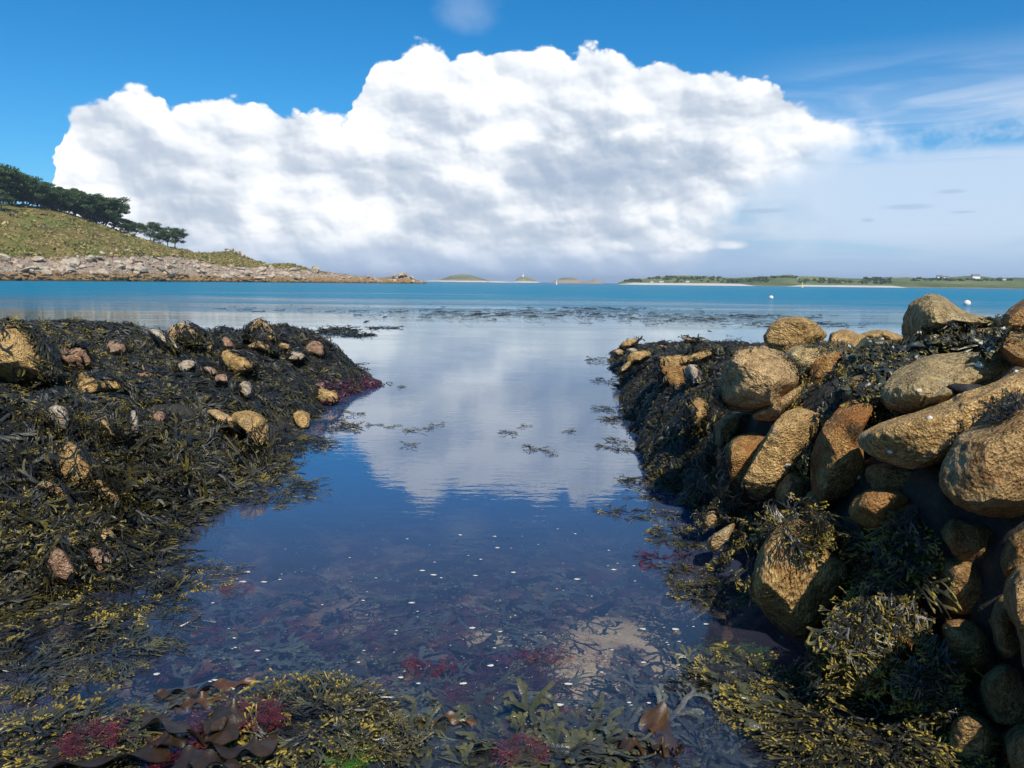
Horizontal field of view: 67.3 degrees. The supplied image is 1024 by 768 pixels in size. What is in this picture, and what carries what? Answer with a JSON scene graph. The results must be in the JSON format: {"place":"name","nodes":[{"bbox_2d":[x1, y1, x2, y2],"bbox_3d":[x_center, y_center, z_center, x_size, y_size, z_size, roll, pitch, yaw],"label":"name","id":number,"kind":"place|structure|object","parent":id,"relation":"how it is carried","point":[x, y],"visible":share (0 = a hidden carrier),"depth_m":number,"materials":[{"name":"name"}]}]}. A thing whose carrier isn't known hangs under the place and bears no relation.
{"place":"outdoors","nodes":[
{"label":"outdoors","id":0,"kind":"place"},
{"bbox_2d":[0,203,426,283],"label":"headland terrain","id":1,"kind":"structure","parent":0,"point":[169,259],"depth_m":317.37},
{"bbox_2d":[0,163,24,196],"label":"pine tree","id":2,"kind":"object","parent":1,"relation":"on","point":[6,170],"visible":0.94,"depth_m":325.50,"materials":[{"name":"green plant"}]},
{"bbox_2d":[12,182,54,206],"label":"pine tree","id":3,"kind":"object","parent":1,"relation":"on","point":[46,191],"visible":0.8,"depth_m":340.28,"materials":[{"name":"green plant"}]},
{"bbox_2d":[64,193,103,218],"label":"pine tree","id":4,"kind":"object","parent":1,"relation":"on","point":[92,198],"visible":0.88,"depth_m":360.73,"materials":[{"name":"green plant"}]},
{"bbox_2d":[82,197,130,225],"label":"pine tree","id":5,"kind":"object","parent":1,"relation":"on","point":[122,206],"visible":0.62,"depth_m":373.08,"materials":[{"name":"green plant"}]},
{"bbox_2d":[0,203,307,269],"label":"bracken","id":6,"kind":"object","parent":1,"relation":"on","point":[192,255],"visible":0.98,"depth_m":323.70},
{"bbox_2d":[0,253,421,282],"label":"shore rocks","id":7,"kind":"object","parent":1,"relation":"on","point":[68,265],"visible":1,"depth_m":307.44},
{"bbox_2d":[0,270,422,282],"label":"tide rocks","id":8,"kind":"object","parent":1,"relation":"on","point":[114,275],"visible":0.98,"depth_m":304.40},
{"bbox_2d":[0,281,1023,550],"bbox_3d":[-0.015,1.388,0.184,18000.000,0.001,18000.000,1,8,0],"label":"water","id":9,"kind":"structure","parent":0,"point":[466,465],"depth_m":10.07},
{"bbox_2d":[0,634,104,704],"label":"floating wrack","id":10,"kind":"object","parent":9,"relation":"on","point":[28,690],"visible":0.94,"depth_m":2.67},
{"bbox_2d":[0,598,146,672],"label":"floating wrack","id":11,"kind":"object","parent":9,"relation":"on","point":[101,624],"visible":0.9,"depth_m":3.02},
{"bbox_2d":[52,705,136,759],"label":"algae tuft","id":12,"kind":"object","parent":9,"relation":"on","point":[113,724],"visible":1,"depth_m":2.26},
{"bbox_2d":[8,621,192,685],"bbox_3d":[-1.492,0.999,2.880,0.565,0.100,0.481,1,8,0],"label":"floating wrack","id":13,"kind":"object","parent":9,"relation":"on","point":[113,670],"visible":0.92,"depth_m":2.80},
{"bbox_2d":[49,571,215,632],"bbox_3d":[-1.642,0.943,3.363,0.633,0.124,0.662,1,8,0],"label":"floating wrack","id":14,"kind":"object","parent":9,"relation":"on","point":[124,588],"visible":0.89,"depth_m":3.36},
{"bbox_2d":[76,604,216,655],"bbox_3d":[-1.481,0.975,3.079,0.502,0.088,0.471,1,8,0],"label":"floating wrack","id":15,"kind":"object","parent":9,"relation":"on","point":[123,638],"visible":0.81,"depth_m":3.08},
{"bbox_2d":[102,553,211,593],"bbox_3d":[-1.739,0.913,3.679,0.537,0.112,0.496,2,8,12],"label":"floating wrack","id":16,"kind":"object","parent":9,"relation":"on","point":[166,561],"visible":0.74,"depth_m":3.68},
{"bbox_2d":[136,557,255,596],"bbox_3d":[-1.480,0.904,3.618,0.458,0.073,0.470,1,8,0],"label":"floating wrack","id":17,"kind":"object","parent":9,"relation":"on","point":[219,568],"visible":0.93,"depth_m":3.64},
{"bbox_2d":[168,691,229,711],"bbox_3d":[-1.036,1.051,2.550,0.192,0.050,0.048,-2,8,-17],"label":"kelp blade","id":18,"kind":"object","parent":9,"relation":"on","point":[187,704],"visible":0.81,"depth_m":2.55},
{"bbox_2d":[153,677,255,698],"bbox_3d":[-1.050,1.041,2.636,0.327,0.048,0.058,-2,8,-19],"label":"kelp blade","id":19,"kind":"object","parent":9,"relation":"on","point":[218,684],"visible":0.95,"depth_m":2.64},
{"bbox_2d":[191,705,238,748],"bbox_3d":[-0.888,1.027,2.293,0.097,0.112,0.235,-6,10,-42],"label":"kelp blade","id":20,"kind":"object","parent":9,"relation":"on","point":[220,726],"visible":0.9,"depth_m":2.24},
{"bbox_2d":[222,473,332,508],"bbox_3d":[-1.535,0.723,5.117,0.794,0.152,0.829,5,9,30],"label":"floating wrack","id":21,"kind":"object","parent":9,"relation":"on","point":[297,485],"visible":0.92,"depth_m":5.02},
{"bbox_2d":[265,560,319,585],"bbox_3d":[-1.104,0.975,3.949,0.283,0.086,0.195,1,8,0],"label":"kelp blade","id":22,"kind":"object","parent":9,"relation":"on","point":[279,569],"visible":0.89,"depth_m":3.97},
{"bbox_2d":[187,668,417,767],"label":"wrack clump","id":23,"kind":"object","parent":9,"relation":"on","point":[290,751],"visible":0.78,"depth_m":2.41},
{"bbox_2d":[171,745,255,767],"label":"kelp blade","id":24,"kind":"object","parent":23,"relation":"on","point":[195,757],"visible":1,"depth_m":2.12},
{"bbox_2d":[202,732,281,758],"bbox_3d":[-0.797,1.030,2.210,0.244,0.087,0.155,1,8,0],"label":"kelp blade","id":25,"kind":"object","parent":23,"relation":"on","point":[255,746],"visible":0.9,"depth_m":2.17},
{"bbox_2d":[225,691,290,731],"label":"algae tuft","id":26,"kind":"object","parent":23,"relation":"on","point":[270,715],"visible":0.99,"depth_m":2.36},
{"bbox_2d":[272,433,340,455],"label":"floating wrack","id":27,"kind":"object","parent":9,"relation":"on","point":[323,441],"visible":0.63,"depth_m":6.50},
{"bbox_2d":[299,613,420,659],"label":"algae tuft","id":28,"kind":"object","parent":9,"relation":"in","point":[373,625],"visible":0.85,"depth_m":3.28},
{"bbox_2d":[313,694,433,767],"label":"wrack clump","id":29,"kind":"object","parent":9,"relation":"on","point":[393,754],"visible":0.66,"depth_m":2.34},
{"bbox_2d":[154,520,706,726],"bbox_3d":[-0.340,0.941,3.484,2.316,0.005,2.111,1,8,0],"label":"foam","id":30,"kind":"object","parent":9,"relation":"on","point":[559,704],"visible":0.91,"depth_m":3.06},
{"bbox_2d":[447,634,497,655],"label":"kelp blade","id":31,"kind":"object","parent":9,"relation":"on","point":[462,651],"visible":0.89,"depth_m":3.17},
{"bbox_2d":[397,682,567,767],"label":"serrated wrack","id":32,"kind":"object","parent":9,"relation":"in","point":[498,714],"visible":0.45,"depth_m":2.49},
{"bbox_2d":[490,731,550,766],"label":"algae tuft","id":33,"kind":"object","parent":32,"relation":"on","point":[528,747],"visible":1,"depth_m":2.25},
{"bbox_2d":[217,306,863,327],"bbox_3d":[0.452,-3.275,35.373,29.864,0.140,20.198,1,8,0],"label":"floating weed","id":34,"kind":"object","parent":9,"relation":"on","point":[702,320],"visible":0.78,"depth_m":33.56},
{"bbox_2d":[515,635,623,677],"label":"algae tuft","id":35,"kind":"object","parent":9,"relation":"in","point":[585,648],"visible":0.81,"depth_m":3.08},
{"bbox_2d":[511,709,669,767],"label":"serrated wrack","id":36,"kind":"object","parent":9,"relation":"in","point":[588,751],"visible":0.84,"depth_m":2.31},
{"bbox_2d":[643,521,708,552],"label":"floating wrack","id":37,"kind":"object","parent":9,"relation":"on","point":[680,534],"visible":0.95,"depth_m":4.27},
{"bbox_2d":[655,560,717,594],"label":"floating wrack","id":38,"kind":"object","parent":9,"relation":"on","point":[674,569],"visible":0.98,"depth_m":3.71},
{"bbox_2d":[666,574,759,616],"bbox_3d":[0.948,0.945,3.496,0.512,0.106,0.397,1,8,0],"label":"floating wrack","id":39,"kind":"object","parent":9,"relation":"on","point":[701,591],"visible":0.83,"depth_m":3.46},
{"bbox_2d":[707,604,772,641],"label":"algae tuft","id":40,"kind":"object","parent":9,"relation":"in","point":[747,626],"visible":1,"depth_m":3.22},
{"bbox_2d":[0,308,1023,767],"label":"seabed","id":41,"kind":"structure","parent":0,"point":[656,612],"depth_m":3.85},
{"bbox_2d":[0,325,43,381],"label":"boulder","id":42,"kind":"object","parent":41,"relation":"on","point":[21,348],"visible":0.48,"depth_m":5.55,"materials":[{"name":"stone"}]},
{"bbox_2d":[47,548,75,584],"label":"boulder","id":43,"kind":"object","parent":41,"relation":"on","point":[60,563],"visible":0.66,"depth_m":3.37,"materials":[{"name":"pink stone"}]},
{"bbox_2d":[57,441,94,483],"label":"boulder","id":44,"kind":"object","parent":41,"relation":"on","point":[65,469],"visible":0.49,"depth_m":4.25,"materials":[{"name":"stone"}]},
{"bbox_2d":[60,346,93,369],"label":"boulder","id":45,"kind":"object","parent":41,"relation":"on","point":[74,355],"visible":0.53,"depth_m":6.43,"materials":[{"name":"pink stone"}]},
{"bbox_2d":[0,684,177,767],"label":"wrack clump","id":46,"kind":"object","parent":41,"relation":"on","point":[38,729],"visible":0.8,"depth_m":2.34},
{"bbox_2d":[38,736,170,767],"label":"kelp blade","id":47,"kind":"object","parent":46,"relation":"on","point":[150,753],"visible":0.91,"depth_m":2.18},
{"bbox_2d":[147,727,190,748],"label":"kelp blade","id":48,"kind":"object","parent":46,"relation":"on","point":[166,738],"visible":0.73,"depth_m":2.23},
{"bbox_2d":[142,710,203,744],"bbox_3d":[-1.056,1.030,2.325,0.342,0.105,0.096,6,9,34],"label":"kelp blade","id":49,"kind":"object","parent":46,"relation":"on","point":[182,727],"visible":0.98,"depth_m":2.28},
{"bbox_2d":[18,695,173,767],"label":"wrack clump","id":50,"kind":"object","parent":41,"relation":"on","point":[146,701],"visible":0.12,"depth_m":2.56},
{"bbox_2d":[74,372,122,393],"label":"boulder","id":51,"kind":"object","parent":41,"relation":"on","point":[103,387],"visible":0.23,"depth_m":5.71,"materials":[{"name":"stone"}]},
{"bbox_2d":[0,316,392,664],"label":"seaweed","id":52,"kind":"object","parent":41,"relation":"on","point":[166,497],"visible":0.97,"depth_m":4.94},
{"bbox_2d":[221,350,253,373],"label":"boulder","id":53,"kind":"object","parent":41,"relation":"on","point":[236,362],"visible":0.64,"depth_m":8.04,"materials":[{"name":"stone"}]},
{"bbox_2d":[231,410,268,446],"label":"boulder","id":54,"kind":"object","parent":41,"relation":"on","point":[240,419],"visible":0.8,"depth_m":5.75,"materials":[{"name":"stone"}]},
{"bbox_2d":[128,546,768,767],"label":"sunken weed","id":55,"kind":"object","parent":41,"relation":"on","point":[291,648],"visible":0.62,"depth_m":3.19,"materials":[{"name":"plant"}]},
{"bbox_2d":[294,656,366,689],"bbox_3d":[-0.698,1.104,2.959,0.270,0.105,0.446,-2,8,-17],"label":"kelp blade","id":56,"kind":"object","parent":55,"relation":"on","point":[358,671],"visible":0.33,"depth_m":2.97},
{"bbox_2d":[318,678,629,767],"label":"serrated wrack","id":57,"kind":"object","parent":55,"relation":"on","point":[460,751],"visible":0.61,"depth_m":2.38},
{"bbox_2d":[453,660,574,713],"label":"algae tuft","id":58,"kind":"object","parent":55,"relation":"on","point":[539,677],"visible":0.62,"depth_m":2.81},
{"bbox_2d":[638,701,677,750],"bbox_3d":[0.471,1.095,2.457,0.119,0.113,0.113,4,8,26],"label":"kelp blade","id":59,"kind":"object","parent":55,"relation":"on","point":[655,721],"visible":0.78,"depth_m":2.46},
{"bbox_2d":[587,683,810,767],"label":"serrated wrack","id":60,"kind":"object","parent":55,"relation":"on","point":[690,717],"visible":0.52,"depth_m":2.48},
{"bbox_2d":[658,641,803,723],"bbox_3d":[0.829,1.054,2.744,0.539,0.127,0.542,-6,10,-40],"label":"wrack clump","id":61,"kind":"object","parent":60,"relation":"on","point":[696,667],"visible":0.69,"depth_m":2.81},
{"bbox_2d":[595,632,761,726],"bbox_3d":[0.623,1.115,2.849,0.639,0.162,0.615,1,8,0],"label":"serrated wrack","id":62,"kind":"object","parent":41,"relation":"on","point":[611,677],"visible":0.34,"depth_m":2.90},
{"bbox_2d":[657,349,711,367],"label":"boulder","id":63,"kind":"object","parent":41,"relation":"on","point":[674,361],"visible":0.59,"depth_m":7.22,"materials":[{"name":"stone"}]},
{"bbox_2d":[706,523,734,551],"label":"boulder","id":64,"kind":"object","parent":41,"relation":"on","point":[720,538],"visible":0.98,"depth_m":3.71,"materials":[{"name":"beige stone"}]},
{"bbox_2d":[712,414,739,462],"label":"boulder","id":65,"kind":"object","parent":41,"relation":"on","point":[727,425],"visible":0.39,"depth_m":4.58,"materials":[{"name":"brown stone"}]},
{"bbox_2d":[606,334,901,543],"bbox_3d":[3.390,-0.676,12.339,5.386,1.320,18.003,4,8,25],"label":"seaweed","id":66,"kind":"object","parent":41,"relation":"on","point":[672,461],"visible":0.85,"depth_m":5.44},
{"bbox_2d":[717,345,799,413],"bbox_3d":[1.392,-0.012,4.371,0.468,0.429,0.841,5,9,29],"label":"boulder","id":67,"kind":"object","parent":41,"relation":"on","point":[760,378],"visible":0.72,"depth_m":4.04,"materials":[{"name":"beige stone"}]},
{"bbox_2d":[752,384,802,420],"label":"boulder","id":68,"kind":"object","parent":41,"relation":"on","point":[781,406],"visible":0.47,"depth_m":4.11,"materials":[{"name":"beige stone"}]},
{"bbox_2d":[699,487,860,607],"bbox_3d":[1.211,0.703,3.613,0.605,0.650,1.622,2,8,9],"label":"wrack clump","id":69,"kind":"object","parent":41,"relation":"on","point":[742,542],"visible":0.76,"depth_m":3.04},
{"bbox_2d":[742,492,862,563],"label":"wrack clump","id":70,"kind":"object","parent":69,"relation":"on","point":[766,521],"visible":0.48,"depth_m":2.97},
{"bbox_2d":[740,403,820,501],"bbox_3d":[1.400,0.369,3.994,0.374,0.539,0.603,5,9,31],"label":"boulder","id":71,"kind":"object","parent":41,"relation":"on","point":[791,431],"visible":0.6,"depth_m":3.77,"materials":[{"name":"stone"}]},
{"bbox_2d":[781,440,815,480],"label":"wrack clump","id":72,"kind":"object","parent":71,"relation":"on","point":[803,465],"visible":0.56,"depth_m":3.72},
{"bbox_2d":[775,471,809,510],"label":"boulder","id":73,"kind":"object","parent":41,"relation":"on","point":[797,485],"visible":0.31,"depth_m":3.66,"materials":[{"name":"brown stone"}]},
{"bbox_2d":[748,519,852,642],"bbox_3d":[1.174,0.828,3.166,0.399,0.603,0.703,5,9,32],"label":"boulder","id":74,"kind":"object","parent":41,"relation":"on","point":[787,599],"visible":0.73,"depth_m":2.94,"materials":[{"name":"stone"}]},
{"bbox_2d":[836,545,912,632],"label":"wrack clump","id":75,"kind":"object","parent":74,"relation":"on","point":[861,574],"visible":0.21,"depth_m":2.89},
{"bbox_2d":[786,344,846,366],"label":"boulder","id":76,"kind":"object","parent":41,"relation":"on","point":[809,355],"visible":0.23,"depth_m":4.79,"materials":[{"name":"stone"}]},
{"bbox_2d":[763,317,826,352],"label":"boulder","id":77,"kind":"object","parent":76,"relation":"on","point":[785,333],"visible":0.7,"depth_m":5.23,"materials":[{"name":"stone"}]},
{"bbox_2d":[804,491,836,516],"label":"boulder","id":78,"kind":"object","parent":41,"relation":"on","point":[814,497],"visible":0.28,"depth_m":3.41,"materials":[{"name":"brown stone"}]},
{"bbox_2d":[810,397,873,507],"bbox_3d":[1.482,0.342,3.470,0.252,0.563,0.605,5,9,28],"label":"boulder","id":79,"kind":"object","parent":78,"relation":"on","point":[837,464],"visible":0.79,"depth_m":3.26,"materials":[{"name":"stone"}]},
{"bbox_2d":[807,352,843,383],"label":"boulder","id":80,"kind":"object","parent":41,"relation":"on","point":[823,364],"visible":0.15,"depth_m":4.19,"materials":[{"name":"stone"}]},
{"bbox_2d":[828,329,871,348],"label":"boulder","id":81,"kind":"object","parent":41,"relation":"on","point":[854,338],"visible":0.37,"depth_m":5.69,"materials":[{"name":"stone"}]},
{"bbox_2d":[738,679,1001,767],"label":"wrack clump","id":82,"kind":"object","parent":41,"relation":"on","point":[928,754],"visible":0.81,"depth_m":2.33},
{"bbox_2d":[711,663,892,750],"bbox_3d":[0.974,1.069,2.540,0.624,0.138,0.453,1,8,0],"label":"wrack clump","id":83,"kind":"object","parent":82,"relation":"on","point":[770,691],"visible":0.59,"depth_m":2.56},
{"bbox_2d":[826,618,918,698],"bbox_3d":[1.250,0.974,2.737,0.303,0.414,0.627,6,9,37],"label":"boulder","id":84,"kind":"object","parent":41,"relation":"on","point":[909,649],"visible":0.09,"depth_m":2.55,"materials":[{"name":"stone"}]},
{"bbox_2d":[792,579,943,705],"bbox_3d":[1.248,0.899,2.613,0.612,0.456,0.487,1,8,0],"label":"wrack clump","id":85,"kind":"object","parent":84,"relation":"on","point":[856,648],"visible":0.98,"depth_m":2.47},
{"bbox_2d":[830,504,962,620],"bbox_3d":[1.420,0.639,2.824,0.301,0.427,0.599,1,8,0],"label":"wrack clump","id":86,"kind":"object","parent":84,"relation":"on","point":[900,551],"visible":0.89,"depth_m":2.71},
{"bbox_2d":[864,459,912,491],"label":"boulder","id":87,"kind":"object","parent":41,"relation":"on","point":[887,476],"visible":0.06,"depth_m":3.02,"materials":[{"name":"brown stone"}]},
{"bbox_2d":[857,368,1023,468],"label":"boulder","id":88,"kind":"object","parent":87,"relation":"on","point":[916,440],"visible":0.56,"depth_m":2.69,"materials":[{"name":"stone"}]},
{"bbox_2d":[822,314,1023,420],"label":"wrack clump","id":89,"kind":"object","parent":41,"relation":"on","point":[864,351],"visible":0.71,"depth_m":3.94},
{"bbox_2d":[1000,299,1023,333],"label":"boulder","id":90,"kind":"object","parent":89,"relation":"on","point":[1013,315],"visible":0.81,"depth_m":3.55,"materials":[{"name":"brown stone"}]},
{"bbox_2d":[879,627,984,732],"bbox_3d":[1.406,0.980,2.544,0.570,0.395,0.308,-7,11,-44],"label":"wrack clump","id":91,"kind":"object","parent":41,"relation":"on","point":[928,686],"visible":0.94,"depth_m":2.38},
{"bbox_2d":[876,352,1011,412],"bbox_3d":[1.928,0.001,3.455,0.935,0.300,0.467,-5,10,-38],"label":"boulder","id":92,"kind":"object","parent":41,"relation":"on","point":[933,376],"visible":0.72,"depth_m":3.20,"materials":[{"name":"stone"}]},
{"bbox_2d":[1000,334,1023,367],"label":"boulder","id":93,"kind":"object","parent":92,"relation":"on","point":[1012,353],"visible":0.89,"depth_m":3.06,"materials":[{"name":"brown stone"}]},
{"bbox_2d":[938,556,982,614],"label":"boulder","id":94,"kind":"object","parent":41,"relation":"on","point":[965,578],"visible":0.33,"depth_m":2.58,"materials":[{"name":"brown stone"}]},
{"bbox_2d":[940,518,991,561],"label":"boulder","id":95,"kind":"object","parent":94,"relation":"on","point":[963,540],"visible":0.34,"depth_m":2.59,"materials":[{"name":"brown stone"}]},
{"bbox_2d":[904,326,1022,351],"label":"boulder","id":96,"kind":"object","parent":41,"relation":"on","point":[929,334],"visible":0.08,"depth_m":4.46,"materials":[{"name":"brown stone"}]},
{"bbox_2d":[901,293,1000,336],"bbox_3d":[2.722,-0.411,4.763,0.560,0.293,1.045,5,9,33],"label":"boulder","id":97,"kind":"object","parent":96,"relation":"on","point":[930,311],"visible":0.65,"depth_m":4.46,"materials":[{"name":"stone"}]},
{"bbox_2d":[941,618,995,676],"bbox_3d":[1.592,0.926,2.675,0.182,0.341,0.596,5,9,31],"label":"boulder","id":98,"kind":"object","parent":41,"relation":"on","point":[963,634],"visible":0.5,"depth_m":2.47,"materials":[{"name":"brown stone"}]},
{"bbox_2d":[948,707,1000,762],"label":"boulder","id":99,"kind":"object","parent":41,"relation":"on","point":[974,734],"visible":0.62,"depth_m":2.25,"materials":[{"name":"brown stone"}]},
{"bbox_2d":[976,663,1023,726],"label":"boulder","id":100,"kind":"object","parent":41,"relation":"on","point":[1000,692],"visible":0.83,"depth_m":2.27,"materials":[{"name":"brown stone"}]},
{"bbox_2d":[988,595,1019,659],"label":"boulder","id":101,"kind":"object","parent":41,"relation":"on","point":[1006,639],"visible":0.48,"depth_m":2.29,"materials":[{"name":"brown stone"}]},
{"bbox_2d":[1000,723,1023,767],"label":"boulder","id":102,"kind":"object","parent":41,"relation":"on","point":[1012,740],"visible":0.87,"depth_m":2.12,"materials":[{"name":"brown stone"}]},
{"bbox_2d":[925,724,1009,767],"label":"wrack clump","id":103,"kind":"object","parent":102,"relation":"on","point":[999,764],"visible":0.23,"depth_m":2.25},
{"bbox_2d":[1000,529,1023,577],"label":"boulder","id":104,"kind":"object","parent":41,"relation":"on","point":[1012,556],"visible":0.6,"depth_m":2.39,"materials":[{"name":"brown stone"}]},
{"bbox_2d":[939,394,1023,518],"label":"boulder","id":105,"kind":"object","parent":104,"relation":"on","point":[981,472],"visible":0.84,"depth_m":2.15,"materials":[{"name":"brown stone"}]},
{"bbox_2d":[971,387,1023,427],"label":"wrack clump","id":106,"kind":"object","parent":105,"relation":"on","point":[1009,403],"visible":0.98,"depth_m":2.31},
{"bbox_2d":[1003,565,1023,666],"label":"boulder","id":107,"kind":"object","parent":41,"relation":"on","point":[1013,598],"visible":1,"depth_m":1.91,"materials":[{"name":"brown stone"}]},
{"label":"boulder","id":108,"kind":"object","parent":41,"relation":"on","visible":0},
{"bbox_2d":[725,433,765,508],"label":"boulder","id":109,"kind":"object","parent":108,"relation":"on","point":[741,451],"visible":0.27,"depth_m":4.10,"materials":[{"name":"stone"}]},
{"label":"boulder","id":110,"kind":"object","parent":41,"relation":"on","visible":0},
{"bbox_2d":[849,487,907,534],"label":"boulder","id":111,"kind":"object","parent":110,"relation":"on","point":[867,507],"visible":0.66,"depth_m":2.85,"materials":[{"name":"stone"}]},
{"bbox_2d":[0,0,1023,282],"label":"sky","id":112,"kind":"structure","parent":0,"point":[607,141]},
{"bbox_2d":[660,365,685,387],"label":"boulder","id":113,"kind":"object","parent":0,"point":[675,376],"visible":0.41,"depth_m":6.67,"materials":[{"name":"stone"}]},
{"bbox_2d":[617,275,1023,288],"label":"long green island","id":114,"kind":"structure","parent":0,"point":[1015,283],"depth_m":784.28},
{"bbox_2d":[624,275,1013,283],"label":"woods","id":115,"kind":"object","parent":114,"relation":"on","point":[766,279],"visible":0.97,"depth_m":826.50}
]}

